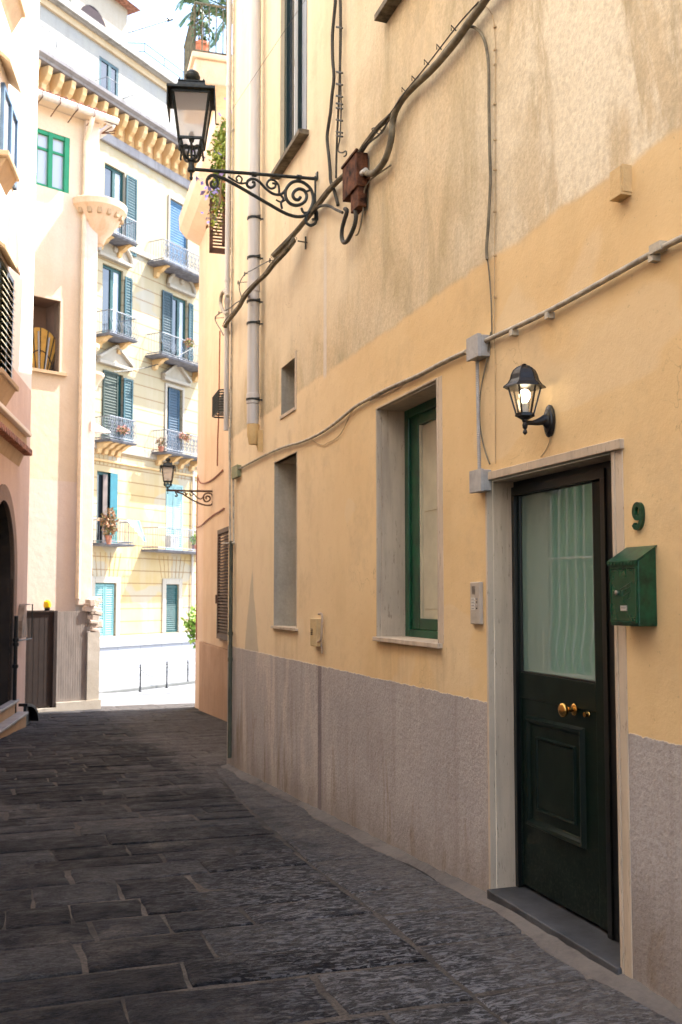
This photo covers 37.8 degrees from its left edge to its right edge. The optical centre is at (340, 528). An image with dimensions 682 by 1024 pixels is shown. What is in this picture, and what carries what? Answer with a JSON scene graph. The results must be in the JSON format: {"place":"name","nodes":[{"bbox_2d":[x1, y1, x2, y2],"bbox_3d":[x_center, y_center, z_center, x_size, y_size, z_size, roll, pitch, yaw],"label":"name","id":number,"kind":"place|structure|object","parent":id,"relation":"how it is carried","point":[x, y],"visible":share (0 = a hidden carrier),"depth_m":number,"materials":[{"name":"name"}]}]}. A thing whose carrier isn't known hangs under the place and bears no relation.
{"place":"outdoors","nodes":[
{"label":"outdoors","id":0,"kind":"place"},
{"bbox_2d":[18,703,38,724],"bbox_3d":[-5.554,3.277,17.684,0.188,0.395,0.589,0,-4,4],"label":"wheel guard","id":1,"kind":"object","parent":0,"point":[32,710],"visible":0.94,"depth_m":17.73,"materials":[{"name":"black metal"}]},
{"bbox_2d":[99,674,194,691],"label":"pavement","id":2,"kind":"structure","parent":0,"point":[133,684],"depth_m":38.66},
{"bbox_2d":[127,0,232,78],"label":"sky","id":3,"kind":"structure","parent":0,"point":[168,41],"materials":[{"name":"white"}]},
{"bbox_2d":[0,684,585,1023],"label":"ground","id":4,"kind":"structure","parent":0,"point":[177,694],"depth_m":4.92,"materials":[{"name":"grey stone"}]},
{"bbox_2d":[0,699,18,722],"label":"step","id":5,"kind":"object","parent":4,"relation":"on","point":[7,709],"visible":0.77,"depth_m":16.28,"materials":[{"name":"grey stone"}]},
{"bbox_2d":[0,711,28,738],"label":"step","id":6,"kind":"object","parent":4,"relation":"on","point":[16,721],"visible":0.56,"depth_m":16.04,"materials":[{"name":"grey stone"}]},
{"bbox_2d":[0,0,39,711],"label":"house","id":7,"kind":"structure","parent":4,"relation":"on","point":[19,38],"depth_m":17.12,"materials":[{"name":"pink paint"}]},
{"bbox_2d":[0,50,20,195],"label":"window","id":8,"kind":"structure","parent":7,"relation":"in","point":[9,176],"depth_m":15.91,"materials":[{"name":"white paint"}]},
{"bbox_2d":[0,240,20,406],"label":"window","id":9,"kind":"structure","parent":7,"relation":"in","point":[8,387],"depth_m":15.89,"materials":[{"name":"green paint"}]},
{"bbox_2d":[12,616,18,712],"bbox_3d":[-5.566,2.335,17.012,0.105,1.679,0.110,1,-4,-8],"label":"drain pipe","id":10,"kind":"object","parent":7,"relation":"attached to","point":[15,644],"visible":0.93,"depth_m":16.99,"materials":[{"name":"black metal"}]},
{"bbox_2d":[17,604,26,637],"bbox_3d":[-5.688,1.642,17.750,0.100,0.599,0.590,1,-4,-8],"label":"niche board","id":11,"kind":"object","parent":7,"relation":"attached to","point":[22,624],"visible":0.9,"depth_m":17.62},
{"bbox_2d":[19,604,32,640],"bbox_3d":[-5.697,1.678,17.869,0.077,0.650,1.157,0,-4,-5],"label":"sign frame","id":12,"kind":"object","parent":7,"relation":"attached to","point":[31,625],"visible":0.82,"depth_m":18.42,"materials":[{"name":"paint"}]},
{"bbox_2d":[36,631,100,712],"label":"wall","id":13,"kind":"structure","parent":4,"relation":"on","point":[92,701],"depth_m":21.91,"materials":[{"name":"beige paint"}]},
{"bbox_2d":[25,610,57,707],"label":"metal gate","id":14,"kind":"structure","parent":13,"relation":"on","point":[41,668],"depth_m":21.20,"materials":[{"name":"brown metal"}]},
{"bbox_2d":[43,600,50,609],"bbox_3d":[-6.306,1.642,21.377,0.160,0.225,0.160,4,-5,-42],"label":"yellow lamp","id":15,"kind":"object","parent":14,"relation":"on","point":[47,604],"visible":1,"depth_m":21.32,"materials":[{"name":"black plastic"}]},
{"bbox_2d":[56,611,86,702],"bbox_3d":[-5.891,2.773,21.690,0.720,1.963,0.084,4,-5,-42],"label":"sheet fence","id":16,"kind":"object","parent":13,"relation":"on","point":[71,654],"visible":1,"depth_m":21.66,"materials":[{"name":"grey metal"}]},
{"bbox_2d":[27,88,126,631],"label":"corner house","id":17,"kind":"structure","parent":4,"relation":"on","point":[62,203],"depth_m":22.30,"materials":[{"name":"beige paint"}]},
{"bbox_2d":[32,327,54,370],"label":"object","id":18,"kind":"structure","parent":17,"relation":"in","point":[43,342],"depth_m":22.19,"materials":[{"name":"yellow wood"}]},
{"bbox_2d":[33,293,62,371],"bbox_3d":[-6.686,-4.324,22.068,0.934,1.675,0.330,4,-5,-42],"label":"window frame","id":19,"kind":"structure","parent":17,"relation":"in","point":[60,300],"depth_m":22.25,"materials":[{"name":"beige paint"}]},
{"bbox_2d":[36,128,69,193],"bbox_3d":[-6.524,-8.253,22.382,0.846,1.291,0.120,4,-5,-42],"label":"window","id":20,"kind":"structure","parent":17,"relation":"in","point":[53,150],"depth_m":22.41,"materials":[{"name":"green paint"}]},
{"bbox_2d":[75,116,94,598],"bbox_3d":[-5.753,-3.928,22.404,0.137,10.986,0.380,4,-5,-42],"label":"drain pipe","id":21,"kind":"object","parent":17,"relation":"attached to","point":[81,367],"visible":1,"depth_m":22.43,"materials":[{"name":"white metal"}]},
{"bbox_2d":[38,0,198,636],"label":"apartment block","id":22,"kind":"structure","parent":4,"relation":"on","point":[147,311],"depth_m":43.01,"materials":[{"name":"paint"}]},
{"bbox_2d":[92,577,120,635],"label":"window","id":23,"kind":"structure","parent":22,"relation":"in","point":[103,587],"depth_m":40.89,"materials":[{"name":"teal glass"}]},
{"bbox_2d":[96,471,117,542],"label":"window","id":24,"kind":"structure","parent":22,"relation":"in","point":[107,483],"depth_m":40.99,"materials":[{"name":"blue glass"}]},
{"bbox_2d":[96,507,118,543],"bbox_3d":[-9.242,-0.123,39.603,0.748,1.488,0.938,-2,-4,29],"label":"balcony plant","id":25,"kind":"object","parent":22,"relation":"on","point":[109,527],"visible":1,"depth_m":39.53,"materials":[{"name":"green plant"}]},
{"bbox_2d":[97,243,133,337],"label":"window","id":26,"kind":"structure","parent":22,"relation":"in","point":[111,284],"depth_m":41.93,"materials":[{"name":"teal glass"}]},
{"bbox_2d":[96,344,134,442],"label":"window","id":27,"kind":"structure","parent":22,"relation":"in","point":[111,385],"depth_m":41.54,"materials":[{"name":"teal wood"}]},
{"bbox_2d":[104,164,137,256],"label":"window","id":28,"kind":"structure","parent":22,"relation":"in","point":[113,179],"depth_m":42.55,"materials":[{"name":"white glass"}]},
{"bbox_2d":[95,56,149,106],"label":"window","id":29,"kind":"structure","parent":22,"relation":"in","point":[108,73],"depth_m":42.08,"materials":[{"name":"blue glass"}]},
{"bbox_2d":[117,425,129,434],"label":"balcony plant","id":30,"kind":"object","parent":22,"relation":"on","point":[125,428],"visible":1,"depth_m":40.45,"materials":[{"name":"pink plant"}]},
{"bbox_2d":[127,520,145,541],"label":"laundry","id":31,"kind":"object","parent":22,"relation":"hanging from","point":[136,525],"visible":1,"depth_m":41.00,"materials":[{"name":"white fabric"}]},
{"bbox_2d":[127,17,172,33],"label":"antenna","id":32,"kind":"object","parent":22,"relation":"attached to","point":[169,19],"visible":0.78,"depth_m":46.43,"materials":[{"name":"paint"}]},
{"bbox_2d":[114,347,193,371],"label":"wire","id":33,"kind":"object","parent":22,"relation":"attached to","point":[146,367],"visible":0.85,"depth_m":42.70,"materials":[{"name":"paint"}]},
{"bbox_2d":[155,437,166,451],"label":"balcony plant","id":34,"kind":"object","parent":22,"relation":"on","point":[161,447],"visible":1,"depth_m":42.96,"materials":[{"name":"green plant"}]},
{"bbox_2d":[166,535,178,547],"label":"air conditioner","id":35,"kind":"object","parent":22,"relation":"on","point":[167,536],"visible":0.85,"depth_m":43.50,"materials":[{"name":"white paint"}]},
{"bbox_2d":[162,579,182,632],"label":"window","id":36,"kind":"structure","parent":22,"relation":"in","point":[169,588],"depth_m":44.46,"materials":[{"name":"teal wood"}]},
{"bbox_2d":[165,484,182,549],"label":"window","id":37,"kind":"structure","parent":22,"relation":"in","point":[174,505],"depth_m":44.80,"materials":[{"name":"blue glass"}]},
{"bbox_2d":[161,365,191,453],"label":"window","id":38,"kind":"structure","parent":22,"relation":"in","point":[173,374],"depth_m":45.09,"materials":[{"name":"blue wood"}]},
{"bbox_2d":[167,195,188,267],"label":"window","id":39,"kind":"structure","parent":22,"relation":"in","point":[175,236],"depth_m":45.65,"materials":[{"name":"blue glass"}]},
{"bbox_2d":[162,274,196,360],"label":"window","id":40,"kind":"structure","parent":22,"relation":"in","point":[173,308],"depth_m":45.55,"materials":[{"name":"teal glass"}]},
{"bbox_2d":[179,432,191,441],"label":"balcony plant","id":41,"kind":"object","parent":22,"relation":"on","point":[184,437],"visible":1,"depth_m":44.00,"materials":[{"name":"pink plant"}]},
{"bbox_2d":[183,338,195,346],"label":"balcony plant","id":42,"kind":"object","parent":22,"relation":"on","point":[190,344],"visible":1,"depth_m":44.51,"materials":[{"name":"green plant"}]},
{"bbox_2d":[191,531,195,548],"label":"balcony plant","id":43,"kind":"object","parent":22,"relation":"on","point":[193,545],"visible":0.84,"depth_m":44.60,"materials":[{"name":"green plant"}]},
{"bbox_2d":[139,664,141,691],"bbox_3d":[-7.338,5.460,36.414,0.120,1.010,0.120,1,-4,-19],"label":"bollard","id":44,"kind":"object","parent":4,"relation":"on","point":[140,667],"visible":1,"depth_m":36.38,"materials":[{"name":"black metal"}]},
{"bbox_2d":[99,681,194,693],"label":"kerb","id":45,"kind":"structure","parent":4,"relation":"on","point":[153,687],"depth_m":37.73,"materials":[{"name":"stone"}]},
{"bbox_2d":[99,632,195,684],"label":"retaining wall","id":46,"kind":"structure","parent":4,"relation":"on","point":[122,658],"depth_m":40.70,"materials":[{"name":"white paint"}]},
{"bbox_2d":[165,661,167,687],"bbox_3d":[-6.692,5.605,38.275,0.120,1.028,0.120,1,-4,-19],"label":"bollard","id":47,"kind":"object","parent":4,"relation":"on","point":[166,674],"visible":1,"depth_m":38.25,"materials":[{"name":"black metal"}]},
{"bbox_2d":[180,604,195,648],"bbox_3d":[-4.753,4.070,34.022,1.489,3.035,1.431,1,-4,-19],"label":"tree","id":48,"kind":"object","parent":4,"relation":"on","point":[191,621],"visible":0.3,"depth_m":33.93,"materials":[{"name":"green plant"}]},
{"bbox_2d":[187,660,188,681],"bbox_3d":[-6.147,5.754,39.973,0.120,0.960,0.120,1,-4,-19],"label":"bollard","id":49,"kind":"object","parent":4,"relation":"on","point":[187,670],"visible":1,"depth_m":39.96,"materials":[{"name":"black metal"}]},
{"bbox_2d":[179,0,416,720],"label":"peach house","id":50,"kind":"structure","parent":4,"relation":"on","point":[211,654],"depth_m":19.69,"materials":[{"name":"paint"}]},
{"bbox_2d":[160,458,212,505],"bbox_3d":[-3.035,-0.905,19.669,1.080,0.982,0.320,1,-4,-10],"label":"street lamp","id":51,"kind":"object","parent":50,"relation":"attached to","point":[168,467],"visible":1,"depth_m":19.60,"materials":[{"name":"metal"}]},
{"bbox_2d":[196,475,197,639],"bbox_3d":[-3.165,0.619,21.857,0.024,3.630,0.166,1,-4,-16],"label":"cable","id":52,"kind":"object","parent":50,"relation":"attached to","point":[196,558],"visible":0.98,"depth_m":21.89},
{"bbox_2d":[187,0,214,52],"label":"terrace plant","id":53,"kind":"object","parent":50,"relation":"on","point":[199,28],"visible":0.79,"depth_m":18.02,"materials":[{"name":"green plant"}]},
{"bbox_2d":[174,0,232,48],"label":"palm","id":54,"kind":"object","parent":50,"relation":"on","point":[212,12],"visible":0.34,"depth_m":18.88,"materials":[{"name":"green plant"}]},
{"bbox_2d":[196,508,224,527],"bbox_3d":[-2.667,-0.190,20.112,0.036,0.150,3.644,1,-4,-16],"label":"cable","id":55,"kind":"object","parent":50,"relation":"attached to","point":[202,524],"visible":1,"depth_m":19.85,"materials":[{"name":"brown rubber"}]},
{"bbox_2d":[198,469,222,483],"bbox_3d":[-2.665,-1.077,20.168,0.034,0.290,3.270,1,-4,-16],"label":"cable","id":56,"kind":"object","parent":50,"relation":"attached to","point":[220,472],"visible":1,"depth_m":19.83,"materials":[{"name":"beige plastic"}]},
{"bbox_2d":[193,97,231,235],"bbox_3d":[-2.000,-6.218,16.810,1.105,2.324,2.115,1,-4,-16],"label":"trailing plant","id":57,"kind":"object","parent":50,"relation":"on","point":[218,154],"visible":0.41,"depth_m":16.72,"materials":[{"name":"green plant"}]},
{"bbox_2d":[217,331,220,465],"bbox_3d":[-2.368,-2.520,19.270,0.028,2.608,0.204,1,-4,-16],"label":"cable","id":58,"kind":"object","parent":50,"relation":"attached to","point":[219,396],"visible":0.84,"depth_m":19.25,"materials":[{"name":"brown rubber"}]},
{"bbox_2d":[209,191,230,254],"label":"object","id":59,"kind":"structure","parent":50,"relation":"in","point":[212,249],"depth_m":17.28,"materials":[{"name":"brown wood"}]},
{"bbox_2d":[212,389,229,418],"bbox_3d":[-1.981,-2.158,17.291,0.420,0.377,0.728,1,-4,-16],"label":"window cage","id":60,"kind":"object","parent":50,"relation":"attached to","point":[217,404],"depth_m":17.13,"materials":[{"name":"paint"}]},
{"bbox_2d":[227,0,681,1009],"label":"yellow house","id":61,"kind":"structure","parent":4,"relation":"on","point":[405,706],"depth_m":5.38,"materials":[{"name":"paint"}]},
{"bbox_2d":[224,0,231,430],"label":"service pipe","id":62,"kind":"object","parent":61,"relation":"attached to","point":[227,279],"visible":0.99,"depth_m":11.42,"materials":[{"name":"metal"}]},
{"bbox_2d":[222,427,234,544],"bbox_3d":[-1.263,-0.472,11.172,0.028,1.335,0.611,1,-4,-19],"label":"service pipe","id":63,"kind":"object","parent":61,"relation":"attached to","point":[229,435],"visible":0.98,"depth_m":11.04,"materials":[{"name":"metal"}]},
{"bbox_2d":[228,541,232,757],"bbox_3d":[-1.206,1.309,10.860,0.053,2.352,0.056,1,-4,-19],"label":"service pipe","id":64,"kind":"object","parent":61,"relation":"attached to","point":[230,634],"visible":1,"depth_m":10.84,"materials":[{"name":"grey metal"}]},
{"bbox_2d":[230,0,234,429],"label":"service pipe","id":65,"kind":"object","parent":61,"relation":"attached to","point":[231,269],"visible":1,"depth_m":11.34,"materials":[{"name":"beige metal"}]},
{"bbox_2d":[232,464,240,478],"bbox_3d":[-1.137,-0.616,10.832,0.052,0.132,0.266,1,-4,-19],"label":"junction box","id":66,"kind":"object","parent":61,"relation":"attached to","point":[236,472],"visible":1,"depth_m":10.76,"materials":[{"name":"beige plastic"}]},
{"bbox_2d":[166,69,317,226],"bbox_3d":[-0.777,-3.091,8.018,1.242,1.164,0.397,1,-4,-9],"label":"street lamp","id":67,"kind":"object","parent":61,"relation":"attached to","point":[191,98],"visible":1,"depth_m":7.94,"materials":[{"name":"metal"}]},
{"bbox_2d":[311,204,343,213],"bbox_3d":[-0.115,-2.492,7.857,0.022,0.309,0.794,1,-4,-19],"label":"lamp cable","id":68,"kind":"object","parent":67,"relation":"attached to","point":[329,206],"visible":1,"depth_m":7.80,"materials":[{"name":"grey plastic"}]},
{"bbox_2d":[215,258,272,335],"bbox_3d":[-1.039,-2.450,10.480,0.177,0.470,2.948,1,-4,-19],"label":"cable","id":69,"kind":"object","parent":61,"relation":"attached to","point":[238,282],"visible":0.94,"depth_m":10.52,"materials":[{"name":"paint"}]},
{"bbox_2d":[219,289,229,315],"bbox_3d":[-1.315,-2.523,11.193,0.044,0.360,0.418,1,-4,-19],"label":"hose loop","id":70,"kind":"object","parent":69,"relation":"attached to","point":[227,295],"visible":1,"depth_m":11.23,"materials":[{"name":"beige plastic"}]},
{"bbox_2d":[246,0,262,451],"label":"drain pipe","id":71,"kind":"object","parent":61,"relation":"attached to","point":[253,399],"visible":0.94,"depth_m":9.97,"materials":[{"name":"metal"}]},
{"bbox_2d":[233,2,303,107],"bbox_3d":[-0.731,-4.461,9.504,0.004,0.402,2.802,1,-4,-19],"label":"wire","id":72,"kind":"object","parent":71,"relation":"attached to","point":[269,53],"visible":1,"depth_m":9.35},
{"bbox_2d":[271,451,297,630],"bbox_3d":[-0.252,0.130,9.053,0.580,1.563,0.818,1,-4,-19],"label":"blind window","id":73,"kind":"structure","parent":61,"relation":"in","point":[285,468],"depth_m":9.39,"materials":[{"name":"concrete"}]},
{"bbox_2d":[280,350,296,419],"bbox_3d":[-0.242,-1.284,9.070,0.512,0.530,0.523,1,-4,-19],"label":"blind window","id":74,"kind":"structure","parent":61,"relation":"in","point":[289,371],"depth_m":9.24,"materials":[{"name":"paint"}]},
{"bbox_2d":[270,0,308,179],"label":"window","id":75,"kind":"structure","parent":61,"relation":"in","point":[296,132],"depth_m":9.10,"materials":[{"name":"grey paint"}]},
{"bbox_2d":[298,236,306,248],"bbox_3d":[-0.327,-2.433,8.373,0.023,0.159,0.330,-1,-4,11],"label":"wall hook","id":76,"kind":"object","parent":61,"relation":"attached to","point":[305,241],"depth_m":8.52,"materials":[{"name":"paint"}]},
{"bbox_2d":[222,114,390,327],"bbox_3d":[-0.541,-2.475,8.934,0.182,0.265,5.104,1,-4,-19],"label":"cable bundle","id":77,"kind":"object","parent":61,"relation":"attached to","point":[282,250],"visible":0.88,"depth_m":8.63,"materials":[{"name":"grey rubber"}]},
{"bbox_2d":[310,612,322,652],"bbox_3d":[-0.179,0.824,7.894,0.054,0.322,0.297,1,-4,-19],"label":"utility box","id":78,"kind":"object","parent":61,"relation":"attached to","point":[316,630],"visible":1,"depth_m":7.87,"materials":[{"name":"paint"}]},
{"bbox_2d":[326,0,339,206],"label":"cable","id":79,"kind":"object","parent":61,"relation":"attached to","point":[331,102],"visible":0.95,"depth_m":7.85,"materials":[{"name":"grey rubber"}]},
{"bbox_2d":[335,0,346,177],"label":"cable","id":80,"kind":"object","parent":61,"relation":"attached to","point":[339,103],"visible":1,"depth_m":7.65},
{"bbox_2d":[238,349,465,469],"bbox_3d":[-0.211,-0.788,8.118,0.026,0.092,5.607,1,-4,-19],"label":"conduit","id":81,"kind":"object","parent":61,"relation":"attached to","point":[421,373],"visible":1,"depth_m":6.69,"materials":[{"name":"beige plastic"}]},
{"bbox_2d":[311,384,404,444],"bbox_3d":[0.109,-0.796,7.205,0.007,0.172,2.308,1,-4,-19],"label":"wire","id":82,"kind":"object","parent":81,"relation":"hanging from","point":[351,412],"visible":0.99,"depth_m":7.36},
{"bbox_2d":[341,148,369,214],"bbox_3d":[0.115,-2.499,7.165,0.108,0.449,0.411,1,-4,-19],"label":"cable box","id":83,"kind":"object","parent":61,"relation":"attached to","point":[354,166],"visible":0.98,"depth_m":7.07,"materials":[{"name":"brown paint"}]},
{"bbox_2d":[340,207,357,244],"bbox_3d":[0.056,-2.237,7.271,0.032,0.289,0.348,1,-4,-19],"label":"cable loop","id":84,"kind":"object","parent":83,"relation":"hanging from","point":[352,230],"visible":1,"depth_m":7.30,"materials":[{"name":"grey rubber"}]},
{"bbox_2d":[355,165,391,235],"bbox_3d":[0.218,-2.284,6.888,0.012,0.304,0.690,1,-4,-19],"label":"cable","id":85,"kind":"object","parent":83,"relation":"attached to","point":[384,169],"visible":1,"depth_m":7.03,"materials":[{"name":"grey rubber"}]},
{"bbox_2d":[363,0,489,176],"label":"power cable","id":86,"kind":"object","parent":83,"relation":"attached to","point":[442,57],"visible":1,"depth_m":6.01,"materials":[{"name":"grey rubber"}]},
{"bbox_2d":[359,1,478,151],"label":"telephone cable","id":87,"kind":"object","parent":86,"relation":"attached to","point":[387,122],"visible":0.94,"depth_m":6.18,"materials":[{"name":"black rubber"}]},
{"bbox_2d":[374,0,401,22],"bbox_3d":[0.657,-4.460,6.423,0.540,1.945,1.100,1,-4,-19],"label":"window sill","id":88,"kind":"structure","parent":61,"relation":"in","point":[387,8],"depth_m":6.68,"materials":[{"name":"grey stone"}]},
{"bbox_2d":[372,375,443,648],"bbox_3d":[0.528,-0.067,6.311,0.305,1.589,1.083,1,-4,-19],"label":"window","id":89,"kind":"structure","parent":61,"relation":"in","point":[409,438],"depth_m":6.73,"materials":[{"name":"green paint"}]},
{"bbox_2d":[470,582,482,623],"bbox_3d":[0.720,0.396,5.301,0.027,0.224,0.114,1,-4,-19],"label":"intercom","id":90,"kind":"object","parent":61,"relation":"attached to","point":[476,602],"visible":1,"depth_m":5.28,"materials":[{"name":"beige metal"}]},
{"bbox_2d":[466,333,489,361],"bbox_3d":[0.728,-0.960,5.291,0.077,0.122,0.135,1,-4,-19],"label":"junction box","id":91,"kind":"object","parent":61,"relation":"attached to","point":[476,347],"visible":1,"depth_m":5.24,"materials":[{"name":"grey plastic"}]},
{"bbox_2d":[475,361,480,468],"bbox_3d":[0.730,-0.600,5.289,0.021,0.594,0.033,1,-4,-19],"label":"conduit pipe","id":92,"kind":"object","parent":61,"relation":"attached to","point":[478,417],"visible":0.96,"depth_m":5.29,"materials":[{"name":"grey plastic"}]},
{"bbox_2d":[469,468,490,492],"bbox_3d":[0.734,-0.249,5.243,0.067,0.118,0.134,1,-4,-19],"label":"junction box","id":93,"kind":"object","parent":61,"relation":"attached to","point":[479,482],"visible":1,"depth_m":5.19,"materials":[{"name":"grey plastic"}]},
{"bbox_2d":[470,25,492,463],"bbox_3d":[0.732,-1.574,5.386,0.021,2.499,0.366,1,-4,-19],"label":"cable","id":94,"kind":"object","parent":61,"relation":"attached to","point":[478,30],"visible":0.92,"depth_m":5.25,"materials":[{"name":"grey plastic"}]},
{"bbox_2d":[486,7,496,463],"bbox_3d":[0.788,-1.597,5.253,0.014,2.537,0.158,1,-4,-19],"label":"wire","id":95,"kind":"object","parent":61,"relation":"attached to","point":[494,139],"visible":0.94,"depth_m":5.20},
{"bbox_2d":[503,364,554,436],"bbox_3d":[0.868,-0.596,4.612,0.231,0.338,0.196,1,-4,-19],"label":"wall lamp","id":96,"kind":"object","parent":61,"relation":"attached to","point":[524,381],"visible":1,"depth_m":4.59,"materials":[{"name":"black metal"}]},
{"bbox_2d":[511,460,619,942],"bbox_3d":[1.097,0.761,4.678,0.147,2.093,1.132,1,-4,-19],"label":"door","id":97,"kind":"structure","parent":61,"relation":"in","point":[565,758],"depth_m":4.76,"materials":[{"name":"green paint"}]},
{"bbox_2d":[484,234,681,342],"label":"conduit","id":98,"kind":"object","parent":61,"relation":"attached to","point":[656,249],"visible":0.99,"depth_m":4.24,"materials":[{"name":"beige plastic"}]},
{"bbox_2d":[609,164,631,202],"bbox_3d":[1.157,-1.424,4.109,0.062,0.125,0.086,1,-4,-19],"label":"wall box","id":99,"kind":"object","parent":61,"relation":"attached to","point":[621,183],"visible":1,"depth_m":4.08,"materials":[{"name":"paint"}]},
{"bbox_2d":[607,545,656,626],"bbox_3d":[1.149,0.226,3.933,0.096,0.314,0.200,1,-4,-19],"label":"mailbox","id":100,"kind":"object","parent":61,"relation":"attached to","point":[633,598],"visible":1,"depth_m":3.87,"materials":[{"name":"green metal"}]},
{"bbox_2d":[611,568,635,621],"bbox_3d":[1.113,0.261,3.917,0.004,0.207,0.162,1,-4,-19],"label":"flap door","id":101,"kind":"structure","parent":100,"relation":"in","point":[620,578],"depth_m":3.92,"materials":[{"name":"metal"}]},
{"bbox_2d":[632,502,644,529],"bbox_3d":[1.185,-0.050,3.970,0.015,0.113,0.068,1,-4,-19],"label":"house number","id":102,"kind":"object","parent":61,"relation":"attached to","point":[639,516],"visible":1,"depth_m":3.96,"materials":[{"name":"green ceramic"}]},
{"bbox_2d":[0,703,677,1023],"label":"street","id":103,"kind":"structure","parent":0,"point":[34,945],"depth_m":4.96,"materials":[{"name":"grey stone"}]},
{"bbox_2d":[220,764,681,1023],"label":"gutter","id":104,"kind":"object","parent":103,"relation":"on","point":[587,968],"visible":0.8,"depth_m":4.78,"materials":[{"name":"grey concrete"}]}
]}

